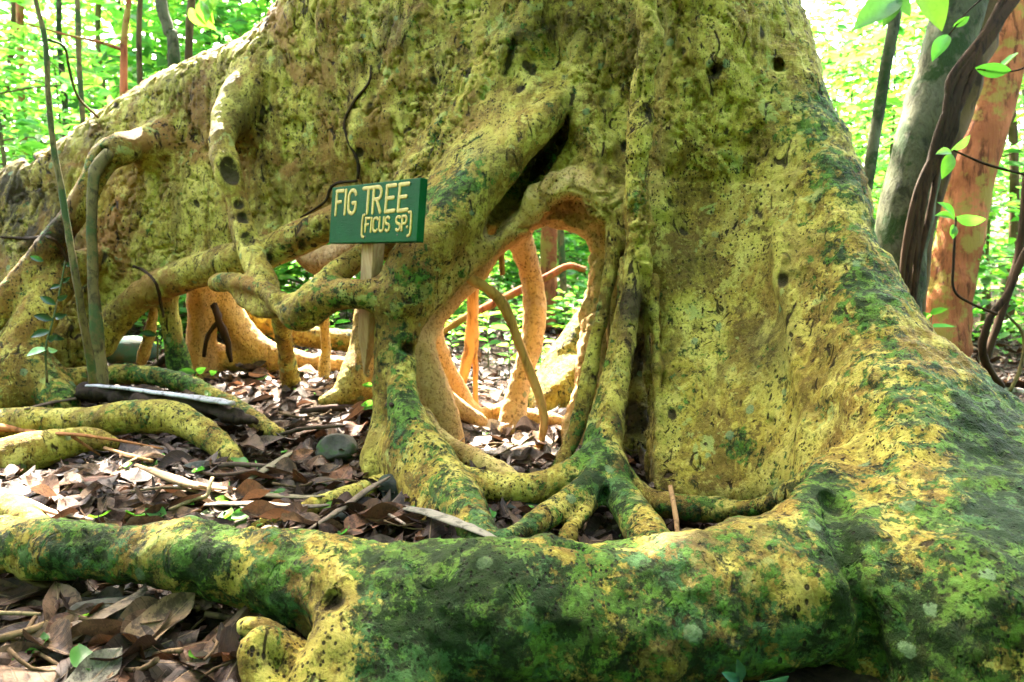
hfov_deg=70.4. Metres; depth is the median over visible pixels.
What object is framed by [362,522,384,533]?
fallen leaf
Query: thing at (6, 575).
fallen leaf
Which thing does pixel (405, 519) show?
fallen leaf
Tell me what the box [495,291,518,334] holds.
ground seedling
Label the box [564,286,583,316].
ground seedling
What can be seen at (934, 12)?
hanging branch
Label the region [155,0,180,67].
thin tree
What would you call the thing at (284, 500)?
fallen leaf
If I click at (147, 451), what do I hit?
fallen leaf
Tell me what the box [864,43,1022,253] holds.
young tree
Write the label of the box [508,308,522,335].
ground seedling
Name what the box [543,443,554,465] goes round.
fallen leaf
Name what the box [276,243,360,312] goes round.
shrub
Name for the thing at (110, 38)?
young tree
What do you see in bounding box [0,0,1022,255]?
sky
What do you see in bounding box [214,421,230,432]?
fallen leaf
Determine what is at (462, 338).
ground seedling
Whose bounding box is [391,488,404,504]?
fallen leaf
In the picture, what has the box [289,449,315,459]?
fallen leaf
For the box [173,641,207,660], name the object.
fallen leaf
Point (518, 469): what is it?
fallen leaf
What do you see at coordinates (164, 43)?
sapling
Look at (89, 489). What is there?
fallen leaf
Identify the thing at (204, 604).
fallen leaf
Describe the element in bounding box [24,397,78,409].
bark strip
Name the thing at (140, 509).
fallen leaf
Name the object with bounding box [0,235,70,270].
vine
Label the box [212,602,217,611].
fallen leaf
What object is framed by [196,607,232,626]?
fallen leaf
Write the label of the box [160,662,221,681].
fallen leaf
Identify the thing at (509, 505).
fallen leaf
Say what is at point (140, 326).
shrub
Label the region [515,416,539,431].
fallen leaf
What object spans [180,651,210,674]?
fallen leaf
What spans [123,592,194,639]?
fallen leaf
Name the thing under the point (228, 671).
fallen leaf
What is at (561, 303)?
ground seedling
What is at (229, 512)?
green scrap
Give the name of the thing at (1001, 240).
shrub
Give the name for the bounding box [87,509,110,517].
green scrap
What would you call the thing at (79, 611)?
fallen leaf
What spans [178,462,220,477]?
fallen leaf
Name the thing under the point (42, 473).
fallen leaf
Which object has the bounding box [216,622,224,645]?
fallen leaf
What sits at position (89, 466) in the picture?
fallen leaf
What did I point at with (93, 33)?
young tree
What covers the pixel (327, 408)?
twig
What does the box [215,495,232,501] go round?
green scrap
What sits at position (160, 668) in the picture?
fallen leaf
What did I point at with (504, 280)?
shrub
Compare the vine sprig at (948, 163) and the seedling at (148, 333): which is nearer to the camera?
the vine sprig at (948, 163)
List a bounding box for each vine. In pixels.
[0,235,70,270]
[132,265,164,317]
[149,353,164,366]
[202,322,216,356]
[210,302,232,361]
[300,180,357,217]
[343,65,371,178]
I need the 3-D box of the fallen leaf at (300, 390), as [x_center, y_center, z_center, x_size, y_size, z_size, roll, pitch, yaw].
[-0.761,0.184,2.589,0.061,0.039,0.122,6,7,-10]
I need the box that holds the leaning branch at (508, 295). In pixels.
[443,262,585,335]
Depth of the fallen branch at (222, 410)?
2.39 m
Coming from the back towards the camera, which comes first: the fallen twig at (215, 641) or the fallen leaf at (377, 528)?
the fallen leaf at (377, 528)
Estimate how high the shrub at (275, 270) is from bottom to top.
1.215 m
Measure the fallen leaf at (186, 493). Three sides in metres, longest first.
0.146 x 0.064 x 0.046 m
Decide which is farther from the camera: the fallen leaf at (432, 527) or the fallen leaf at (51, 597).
the fallen leaf at (432, 527)
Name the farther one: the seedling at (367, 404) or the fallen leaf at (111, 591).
the seedling at (367, 404)
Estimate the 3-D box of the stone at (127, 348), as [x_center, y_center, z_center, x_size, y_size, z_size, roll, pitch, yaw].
[-1.848,0.056,3.508,0.236,0.164,0.197,0,6,0]
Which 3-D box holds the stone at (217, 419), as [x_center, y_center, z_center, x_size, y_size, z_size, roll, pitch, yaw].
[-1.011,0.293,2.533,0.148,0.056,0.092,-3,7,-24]
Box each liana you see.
[899,0,1015,278]
[900,0,1013,282]
[905,0,1004,286]
[908,9,1007,290]
[910,0,1012,296]
[913,0,1010,300]
[916,0,1019,302]
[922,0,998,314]
[977,248,1023,387]
[980,175,1023,365]
[1006,312,1023,391]
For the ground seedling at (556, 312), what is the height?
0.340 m
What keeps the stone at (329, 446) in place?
on the leaf litter
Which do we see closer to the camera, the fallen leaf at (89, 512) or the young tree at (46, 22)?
the fallen leaf at (89, 512)
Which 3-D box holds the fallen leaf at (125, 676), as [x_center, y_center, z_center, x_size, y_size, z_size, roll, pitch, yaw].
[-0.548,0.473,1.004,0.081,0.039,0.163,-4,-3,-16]
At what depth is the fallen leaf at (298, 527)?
1.60 m
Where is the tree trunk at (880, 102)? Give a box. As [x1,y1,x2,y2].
[863,10,901,191]
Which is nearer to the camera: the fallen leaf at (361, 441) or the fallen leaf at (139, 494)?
the fallen leaf at (139, 494)
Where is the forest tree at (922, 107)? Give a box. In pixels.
[875,0,988,311]
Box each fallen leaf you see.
[0,573,13,578]
[0,577,70,605]
[0,579,18,587]
[0,581,53,610]
[0,606,41,623]
[0,641,10,665]
[0,641,51,666]
[0,665,59,681]
[1,464,21,478]
[3,465,34,485]
[7,651,41,666]
[9,483,31,493]
[11,583,147,643]
[17,603,113,652]
[21,616,31,621]
[23,618,72,654]
[23,637,48,648]
[25,474,58,496]
[27,649,52,660]
[30,472,67,486]
[30,495,63,505]
[37,471,48,476]
[38,599,59,622]
[40,585,126,600]
[42,579,81,621]
[43,498,77,518]
[45,602,102,652]
[55,645,104,681]
[59,472,83,484]
[60,480,86,492]
[62,495,97,507]
[64,463,99,476]
[64,647,122,681]
[65,594,156,620]
[66,491,96,507]
[67,603,93,621]
[68,472,122,491]
[70,579,102,593]
[71,577,86,592]
[71,619,122,643]
[76,505,89,512]
[79,506,93,515]
[81,482,102,498]
[82,616,109,648]
[83,472,120,480]
[87,634,149,672]
[90,632,161,660]
[96,586,122,597]
[101,677,117,681]
[103,467,170,480]
[106,670,132,681]
[107,489,139,513]
[107,596,161,634]
[117,443,142,452]
[118,497,152,507]
[118,646,139,677]
[119,446,164,458]
[120,609,169,636]
[123,504,152,518]
[123,515,162,525]
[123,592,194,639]
[124,583,138,595]
[124,584,164,593]
[125,625,206,671]
[128,625,169,649]
[132,383,154,387]
[134,493,202,505]
[135,468,160,487]
[135,487,162,506]
[138,504,169,524]
[140,433,176,443]
[140,659,195,680]
[141,499,157,525]
[148,442,193,460]
[151,598,211,609]
[155,489,206,510]
[159,590,172,598]
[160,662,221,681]
[161,622,191,647]
[163,499,203,510]
[163,505,203,520]
[164,617,190,632]
[165,506,200,517]
[168,462,184,466]
[171,490,213,510]
[172,447,220,470]
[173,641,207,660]
[173,662,215,681]
[174,511,194,517]
[177,626,238,681]
[178,389,195,393]
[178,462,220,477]
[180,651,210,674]
[182,478,232,493]
[194,612,257,658]
[195,511,212,519]
[195,603,235,613]
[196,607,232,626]
[201,509,214,516]
[203,605,248,662]
[209,458,234,480]
[210,492,243,501]
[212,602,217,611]
[213,382,225,390]
[213,603,238,614]
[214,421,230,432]
[214,658,241,681]
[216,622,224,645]
[219,425,242,431]
[223,479,270,500]
[227,508,247,519]
[229,383,255,390]
[229,479,239,487]
[229,488,294,500]
[229,641,239,657]
[230,434,248,441]
[233,466,248,471]
[233,470,283,480]
[234,434,264,451]
[235,360,266,369]
[240,500,307,519]
[241,397,249,402]
[242,378,265,386]
[242,386,258,394]
[245,435,285,447]
[248,427,259,436]
[249,366,267,376]
[265,457,296,475]
[270,492,294,503]
[272,420,289,426]
[275,621,301,636]
[276,432,305,442]
[280,511,343,530]
[283,421,294,427]
[283,442,303,463]
[286,419,310,429]
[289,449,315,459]
[289,524,304,529]
[290,384,306,396]
[296,421,322,437]
[298,364,317,373]
[305,455,330,472]
[305,477,344,488]
[306,380,331,386]
[313,462,360,473]
[315,428,337,439]
[315,521,338,531]
[323,383,334,388]
[326,402,363,422]
[329,464,352,482]
[330,503,349,515]
[331,491,351,505]
[336,491,380,512]
[340,502,405,534]
[344,421,367,435]
[345,406,372,417]
[346,498,399,518]
[350,415,370,421]
[352,401,372,412]
[355,510,424,524]
[357,436,365,446]
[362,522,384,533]
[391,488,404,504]
[418,517,444,541]
[463,429,489,436]
[465,434,504,444]
[468,430,480,433]
[474,419,508,429]
[475,442,507,454]
[484,444,504,459]
[487,430,531,441]
[489,507,495,517]
[490,501,539,516]
[491,422,513,441]
[494,445,539,462]
[510,447,555,465]
[511,432,527,444]
[511,447,531,459]
[511,466,524,472]
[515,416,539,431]
[532,425,552,443]
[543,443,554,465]
[548,407,558,412]
[551,427,561,442]
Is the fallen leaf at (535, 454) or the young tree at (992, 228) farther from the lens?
the young tree at (992, 228)
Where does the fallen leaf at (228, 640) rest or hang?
on the leaf litter
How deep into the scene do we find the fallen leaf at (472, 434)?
2.41 m
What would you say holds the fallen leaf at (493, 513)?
on the leaf litter
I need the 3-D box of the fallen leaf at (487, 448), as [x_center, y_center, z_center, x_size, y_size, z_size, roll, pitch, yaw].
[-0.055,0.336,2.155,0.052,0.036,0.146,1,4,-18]
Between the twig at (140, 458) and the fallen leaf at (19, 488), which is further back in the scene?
the twig at (140, 458)
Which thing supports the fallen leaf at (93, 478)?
on the leaf litter
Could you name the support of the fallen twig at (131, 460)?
on the leaf litter
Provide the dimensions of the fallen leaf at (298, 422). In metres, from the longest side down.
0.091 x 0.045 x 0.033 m
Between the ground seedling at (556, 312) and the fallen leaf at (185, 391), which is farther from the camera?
the ground seedling at (556, 312)
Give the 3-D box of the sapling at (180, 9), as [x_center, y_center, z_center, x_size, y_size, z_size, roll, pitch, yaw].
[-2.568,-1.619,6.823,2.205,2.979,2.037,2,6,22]
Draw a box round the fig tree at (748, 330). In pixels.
[0,0,1023,681]
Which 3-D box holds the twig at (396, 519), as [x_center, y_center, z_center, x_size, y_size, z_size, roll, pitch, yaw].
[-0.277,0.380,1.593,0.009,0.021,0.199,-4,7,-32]
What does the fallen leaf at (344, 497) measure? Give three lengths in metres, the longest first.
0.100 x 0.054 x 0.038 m
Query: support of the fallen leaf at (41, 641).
on the leaf litter
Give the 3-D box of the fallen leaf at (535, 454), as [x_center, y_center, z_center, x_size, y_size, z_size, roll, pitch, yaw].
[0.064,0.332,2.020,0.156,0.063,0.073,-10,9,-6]
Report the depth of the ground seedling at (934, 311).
3.54 m
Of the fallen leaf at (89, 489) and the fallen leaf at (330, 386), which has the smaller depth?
the fallen leaf at (89, 489)
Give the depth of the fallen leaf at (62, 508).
1.62 m
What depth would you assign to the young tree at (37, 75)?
9.52 m
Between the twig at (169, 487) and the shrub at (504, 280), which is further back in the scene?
the shrub at (504, 280)
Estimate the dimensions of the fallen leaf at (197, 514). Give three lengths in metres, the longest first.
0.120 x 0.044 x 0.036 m
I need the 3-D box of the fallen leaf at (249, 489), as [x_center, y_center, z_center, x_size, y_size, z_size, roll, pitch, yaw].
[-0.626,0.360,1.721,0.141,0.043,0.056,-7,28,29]
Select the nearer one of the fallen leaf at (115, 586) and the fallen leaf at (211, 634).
the fallen leaf at (211, 634)
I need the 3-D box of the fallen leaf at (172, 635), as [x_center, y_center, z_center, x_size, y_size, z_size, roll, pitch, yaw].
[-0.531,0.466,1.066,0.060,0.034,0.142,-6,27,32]
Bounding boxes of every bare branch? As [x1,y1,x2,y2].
[26,23,119,49]
[48,38,98,117]
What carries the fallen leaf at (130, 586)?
on the leaf litter
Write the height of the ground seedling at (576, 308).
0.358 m
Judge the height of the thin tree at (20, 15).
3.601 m
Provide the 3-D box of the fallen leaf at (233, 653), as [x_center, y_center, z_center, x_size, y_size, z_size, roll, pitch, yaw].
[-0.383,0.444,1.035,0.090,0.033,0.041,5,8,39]
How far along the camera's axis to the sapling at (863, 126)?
9.38 m
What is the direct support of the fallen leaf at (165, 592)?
on the leaf litter
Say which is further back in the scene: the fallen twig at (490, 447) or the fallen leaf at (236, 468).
the fallen twig at (490, 447)
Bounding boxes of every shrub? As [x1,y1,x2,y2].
[29,107,187,331]
[42,95,186,330]
[134,306,186,329]
[139,261,331,336]
[182,262,302,337]
[273,244,329,282]
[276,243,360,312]
[287,265,341,318]
[383,260,508,317]
[449,250,510,322]
[465,274,498,302]
[478,231,588,316]
[479,228,588,318]
[479,249,520,299]
[481,250,519,301]
[506,230,589,303]
[876,159,1023,337]
[972,233,1023,342]
[981,216,1023,325]
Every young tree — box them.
[0,0,89,151]
[0,0,128,156]
[0,0,130,161]
[0,0,150,138]
[0,0,242,153]
[0,0,261,157]
[0,0,302,289]
[1,7,74,154]
[14,0,153,121]
[15,1,245,108]
[24,0,251,142]
[28,0,268,140]
[143,0,273,67]
[154,0,274,60]
[504,234,589,296]
[802,0,921,202]
[802,1,1022,201]
[830,89,899,185]
[834,0,920,166]
[846,39,1008,281]
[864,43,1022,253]
[889,111,1022,283]
[980,93,1022,284]
[990,90,1022,256]
[994,138,1021,237]
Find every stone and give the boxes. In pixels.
[106,336,159,364]
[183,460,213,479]
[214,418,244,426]
[315,433,358,461]
[325,510,347,524]
[377,474,397,500]
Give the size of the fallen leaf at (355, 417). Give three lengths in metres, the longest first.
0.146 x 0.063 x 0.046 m
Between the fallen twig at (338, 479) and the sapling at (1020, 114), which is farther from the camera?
the sapling at (1020, 114)
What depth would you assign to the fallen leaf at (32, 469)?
1.91 m
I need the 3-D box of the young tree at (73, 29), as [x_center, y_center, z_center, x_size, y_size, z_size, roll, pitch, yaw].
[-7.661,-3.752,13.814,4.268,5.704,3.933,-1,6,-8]
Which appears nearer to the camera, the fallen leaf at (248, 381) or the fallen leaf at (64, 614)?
the fallen leaf at (64, 614)
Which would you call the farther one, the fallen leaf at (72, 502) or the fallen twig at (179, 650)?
the fallen leaf at (72, 502)
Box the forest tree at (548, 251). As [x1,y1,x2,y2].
[540,225,557,331]
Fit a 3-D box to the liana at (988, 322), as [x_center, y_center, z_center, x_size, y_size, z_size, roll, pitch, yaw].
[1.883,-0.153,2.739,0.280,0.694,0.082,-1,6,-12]
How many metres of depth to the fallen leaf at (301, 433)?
2.38 m
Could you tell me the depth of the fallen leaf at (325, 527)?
1.53 m
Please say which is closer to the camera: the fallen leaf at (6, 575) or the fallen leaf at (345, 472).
the fallen leaf at (6, 575)
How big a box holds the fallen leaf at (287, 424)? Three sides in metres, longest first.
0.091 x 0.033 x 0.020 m
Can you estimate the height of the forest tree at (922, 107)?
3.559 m
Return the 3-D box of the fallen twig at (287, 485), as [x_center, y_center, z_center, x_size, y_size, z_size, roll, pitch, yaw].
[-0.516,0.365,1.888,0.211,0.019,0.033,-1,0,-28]
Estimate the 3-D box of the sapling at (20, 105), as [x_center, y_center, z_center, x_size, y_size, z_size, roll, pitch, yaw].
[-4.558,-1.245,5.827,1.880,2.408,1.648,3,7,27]
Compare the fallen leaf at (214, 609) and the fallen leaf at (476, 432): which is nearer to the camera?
the fallen leaf at (214, 609)
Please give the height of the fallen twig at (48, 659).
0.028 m
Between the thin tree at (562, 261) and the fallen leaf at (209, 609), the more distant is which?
the thin tree at (562, 261)
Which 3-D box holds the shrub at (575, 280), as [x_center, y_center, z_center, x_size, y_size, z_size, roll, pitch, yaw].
[0.345,-0.947,6.972,1.509,1.802,1.783,-4,7,-32]
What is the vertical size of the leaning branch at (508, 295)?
0.372 m
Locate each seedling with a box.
[27,256,69,382]
[140,329,162,360]
[154,322,163,354]
[179,367,216,377]
[329,312,350,328]
[361,382,372,409]
[444,320,464,354]
[448,302,465,341]
[450,315,463,345]
[459,312,487,340]
[478,310,490,326]
[478,311,504,368]
[491,324,521,376]
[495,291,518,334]
[495,307,503,333]
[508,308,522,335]
[510,294,522,323]
[535,339,555,368]
[538,346,550,364]
[547,299,566,333]
[548,299,566,333]
[551,289,575,327]
[558,299,580,323]
[559,292,582,328]
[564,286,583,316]
[721,659,788,681]
[923,307,954,333]
[1014,306,1023,335]
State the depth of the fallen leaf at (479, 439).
2.33 m
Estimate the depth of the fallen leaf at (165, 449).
2.16 m
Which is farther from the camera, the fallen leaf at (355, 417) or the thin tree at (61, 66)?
the thin tree at (61, 66)
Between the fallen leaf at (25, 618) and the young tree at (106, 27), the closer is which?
the fallen leaf at (25, 618)
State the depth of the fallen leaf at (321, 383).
2.90 m
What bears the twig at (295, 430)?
on the leaf litter
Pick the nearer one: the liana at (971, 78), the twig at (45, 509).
the twig at (45, 509)
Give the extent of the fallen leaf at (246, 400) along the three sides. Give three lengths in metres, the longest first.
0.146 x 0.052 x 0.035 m
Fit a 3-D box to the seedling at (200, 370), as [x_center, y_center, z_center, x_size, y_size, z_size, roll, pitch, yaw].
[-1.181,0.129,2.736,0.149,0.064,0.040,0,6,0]
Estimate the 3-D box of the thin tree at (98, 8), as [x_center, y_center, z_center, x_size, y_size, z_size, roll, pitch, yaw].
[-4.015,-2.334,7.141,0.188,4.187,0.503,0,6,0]
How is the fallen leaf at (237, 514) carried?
on the leaf litter
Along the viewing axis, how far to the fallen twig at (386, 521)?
1.54 m
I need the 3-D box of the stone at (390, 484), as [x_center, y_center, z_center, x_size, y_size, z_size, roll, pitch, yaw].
[-0.294,0.373,1.845,0.096,0.080,0.082,0,6,0]
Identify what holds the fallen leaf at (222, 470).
on the leaf litter
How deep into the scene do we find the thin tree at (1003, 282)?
7.26 m
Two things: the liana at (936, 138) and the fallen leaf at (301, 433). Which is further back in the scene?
the liana at (936, 138)
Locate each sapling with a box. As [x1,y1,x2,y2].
[0,0,184,301]
[0,9,118,167]
[0,85,17,160]
[0,99,61,144]
[131,0,251,49]
[134,33,312,284]
[485,262,520,284]
[492,236,589,292]
[494,256,511,270]
[504,229,588,287]
[536,234,589,288]
[566,234,587,292]
[809,0,1023,222]
[809,3,935,232]
[823,0,1023,305]
[823,65,938,219]
[829,85,903,189]
[865,12,1023,328]
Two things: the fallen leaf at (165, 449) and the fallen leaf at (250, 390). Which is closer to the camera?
the fallen leaf at (165, 449)
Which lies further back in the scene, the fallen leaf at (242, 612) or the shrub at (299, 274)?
the shrub at (299, 274)
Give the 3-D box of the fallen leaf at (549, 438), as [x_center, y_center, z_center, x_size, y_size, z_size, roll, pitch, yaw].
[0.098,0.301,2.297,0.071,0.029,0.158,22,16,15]
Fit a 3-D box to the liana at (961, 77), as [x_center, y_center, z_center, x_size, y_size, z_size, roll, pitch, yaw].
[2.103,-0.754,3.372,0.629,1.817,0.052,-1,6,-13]
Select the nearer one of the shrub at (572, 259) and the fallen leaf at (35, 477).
the fallen leaf at (35, 477)
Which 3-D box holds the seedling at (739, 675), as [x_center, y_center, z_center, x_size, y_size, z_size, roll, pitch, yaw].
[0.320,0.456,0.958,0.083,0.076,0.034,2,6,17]
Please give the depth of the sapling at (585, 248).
8.46 m
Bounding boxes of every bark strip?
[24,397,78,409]
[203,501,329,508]
[233,491,323,498]
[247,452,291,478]
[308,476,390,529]
[402,505,496,536]
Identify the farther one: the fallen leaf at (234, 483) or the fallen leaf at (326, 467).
the fallen leaf at (326, 467)
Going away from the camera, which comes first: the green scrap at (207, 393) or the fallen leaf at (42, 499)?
the fallen leaf at (42, 499)
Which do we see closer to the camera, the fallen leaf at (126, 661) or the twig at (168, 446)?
the fallen leaf at (126, 661)
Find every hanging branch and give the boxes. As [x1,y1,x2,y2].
[188,0,218,29]
[853,0,948,30]
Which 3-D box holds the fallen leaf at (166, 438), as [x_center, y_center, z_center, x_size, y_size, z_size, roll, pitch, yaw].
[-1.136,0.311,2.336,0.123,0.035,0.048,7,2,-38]
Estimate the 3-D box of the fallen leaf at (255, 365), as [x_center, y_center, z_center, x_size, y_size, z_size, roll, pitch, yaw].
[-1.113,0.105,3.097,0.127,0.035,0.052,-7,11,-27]
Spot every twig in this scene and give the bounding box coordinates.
[0,611,41,615]
[0,620,48,641]
[7,647,55,671]
[13,491,94,520]
[14,576,160,593]
[27,615,37,666]
[34,650,58,665]
[62,647,183,656]
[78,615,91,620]
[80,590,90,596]
[102,447,153,462]
[110,457,137,475]
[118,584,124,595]
[123,657,159,671]
[130,486,200,492]
[163,442,260,476]
[168,477,213,510]
[191,617,205,629]
[199,661,232,678]
[202,638,218,660]
[204,610,263,619]
[213,462,266,467]
[272,476,351,487]
[278,424,347,435]
[279,411,345,417]
[287,409,331,417]
[299,402,393,413]
[316,479,358,483]
[380,524,424,529]
[383,520,427,526]
[387,513,405,524]
[473,442,506,448]
[481,435,534,446]
[492,444,518,456]
[668,485,679,531]
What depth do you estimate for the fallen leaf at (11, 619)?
1.16 m
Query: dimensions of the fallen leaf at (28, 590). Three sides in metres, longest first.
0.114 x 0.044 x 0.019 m
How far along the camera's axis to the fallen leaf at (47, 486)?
1.71 m
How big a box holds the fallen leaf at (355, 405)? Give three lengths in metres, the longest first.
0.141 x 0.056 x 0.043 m
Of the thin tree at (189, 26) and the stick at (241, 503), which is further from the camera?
the thin tree at (189, 26)
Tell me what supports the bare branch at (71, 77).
attached to the thin tree at (87, 342)
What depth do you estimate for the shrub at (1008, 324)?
4.50 m
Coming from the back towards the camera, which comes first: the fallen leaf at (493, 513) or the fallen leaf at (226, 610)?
the fallen leaf at (493, 513)
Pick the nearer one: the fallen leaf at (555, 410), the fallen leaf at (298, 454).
the fallen leaf at (298, 454)
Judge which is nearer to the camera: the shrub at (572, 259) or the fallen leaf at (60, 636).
the fallen leaf at (60, 636)
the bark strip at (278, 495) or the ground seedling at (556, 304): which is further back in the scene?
the ground seedling at (556, 304)
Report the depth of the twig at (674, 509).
1.58 m
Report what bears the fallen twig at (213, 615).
on the leaf litter
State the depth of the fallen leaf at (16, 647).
1.05 m
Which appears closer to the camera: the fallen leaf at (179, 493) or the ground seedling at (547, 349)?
the fallen leaf at (179, 493)
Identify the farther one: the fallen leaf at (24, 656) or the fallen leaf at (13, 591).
the fallen leaf at (13, 591)
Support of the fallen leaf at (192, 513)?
on the leaf litter
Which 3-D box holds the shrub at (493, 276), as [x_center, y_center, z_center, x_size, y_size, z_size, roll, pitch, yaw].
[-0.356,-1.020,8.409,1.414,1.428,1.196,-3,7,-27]
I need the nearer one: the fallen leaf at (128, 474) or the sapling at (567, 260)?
the fallen leaf at (128, 474)
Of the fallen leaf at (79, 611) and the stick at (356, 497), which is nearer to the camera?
the fallen leaf at (79, 611)
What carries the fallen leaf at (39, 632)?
on the leaf litter
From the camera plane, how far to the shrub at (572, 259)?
6.88 m
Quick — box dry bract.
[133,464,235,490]
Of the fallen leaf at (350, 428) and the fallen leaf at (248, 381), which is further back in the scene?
the fallen leaf at (248, 381)
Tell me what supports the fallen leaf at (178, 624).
on the leaf litter
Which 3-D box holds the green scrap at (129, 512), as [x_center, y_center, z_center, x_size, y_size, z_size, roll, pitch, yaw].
[-0.840,0.384,1.616,0.056,0.010,0.028,7,-12,15]
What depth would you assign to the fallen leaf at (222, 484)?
1.77 m
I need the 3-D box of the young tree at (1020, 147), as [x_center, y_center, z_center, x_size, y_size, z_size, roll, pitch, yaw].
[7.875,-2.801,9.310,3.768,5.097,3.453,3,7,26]
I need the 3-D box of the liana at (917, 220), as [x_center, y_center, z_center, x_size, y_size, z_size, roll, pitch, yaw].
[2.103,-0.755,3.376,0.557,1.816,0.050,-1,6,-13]
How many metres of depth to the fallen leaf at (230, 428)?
2.40 m
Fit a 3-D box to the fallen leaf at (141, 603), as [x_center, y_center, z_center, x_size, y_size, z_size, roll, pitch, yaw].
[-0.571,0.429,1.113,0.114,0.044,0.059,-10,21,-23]
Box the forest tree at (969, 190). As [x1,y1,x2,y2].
[926,0,1023,356]
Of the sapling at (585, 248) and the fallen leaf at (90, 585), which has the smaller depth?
the fallen leaf at (90, 585)
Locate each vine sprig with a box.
[931,0,981,61]
[935,202,997,314]
[936,135,1023,178]
[975,63,1023,77]
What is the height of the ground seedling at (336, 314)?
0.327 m
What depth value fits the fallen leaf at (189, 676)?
1.00 m
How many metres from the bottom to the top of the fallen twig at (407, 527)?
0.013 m
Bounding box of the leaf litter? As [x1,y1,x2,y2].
[0,281,1023,681]
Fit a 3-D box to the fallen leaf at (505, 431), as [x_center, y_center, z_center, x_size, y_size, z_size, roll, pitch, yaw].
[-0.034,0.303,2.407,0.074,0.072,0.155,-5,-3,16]
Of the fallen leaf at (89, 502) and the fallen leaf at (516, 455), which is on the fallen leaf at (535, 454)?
the fallen leaf at (516, 455)
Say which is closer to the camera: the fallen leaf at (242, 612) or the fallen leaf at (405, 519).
the fallen leaf at (242, 612)
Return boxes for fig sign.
[329,178,427,373]
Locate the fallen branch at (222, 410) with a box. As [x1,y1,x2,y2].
[74,381,258,424]
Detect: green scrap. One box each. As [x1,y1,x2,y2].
[12,648,38,661]
[25,632,49,650]
[69,643,92,669]
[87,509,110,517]
[123,461,131,466]
[125,510,144,515]
[145,507,166,516]
[192,466,203,471]
[204,390,210,395]
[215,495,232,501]
[217,507,232,518]
[230,457,248,461]
[270,488,285,492]
[320,501,331,509]
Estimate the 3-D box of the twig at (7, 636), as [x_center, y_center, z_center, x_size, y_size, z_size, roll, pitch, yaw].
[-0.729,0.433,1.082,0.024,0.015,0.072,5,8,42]
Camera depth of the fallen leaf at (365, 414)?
2.47 m
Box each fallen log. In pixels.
[329,324,352,329]
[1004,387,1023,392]
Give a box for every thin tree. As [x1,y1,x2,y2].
[0,2,15,154]
[16,3,27,160]
[33,0,97,383]
[56,0,68,136]
[74,0,85,123]
[95,4,106,107]
[119,0,131,96]
[134,0,142,327]
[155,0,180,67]
[184,0,195,60]
[557,230,567,324]
[981,234,990,309]
[997,89,1023,300]
[1003,109,1019,332]

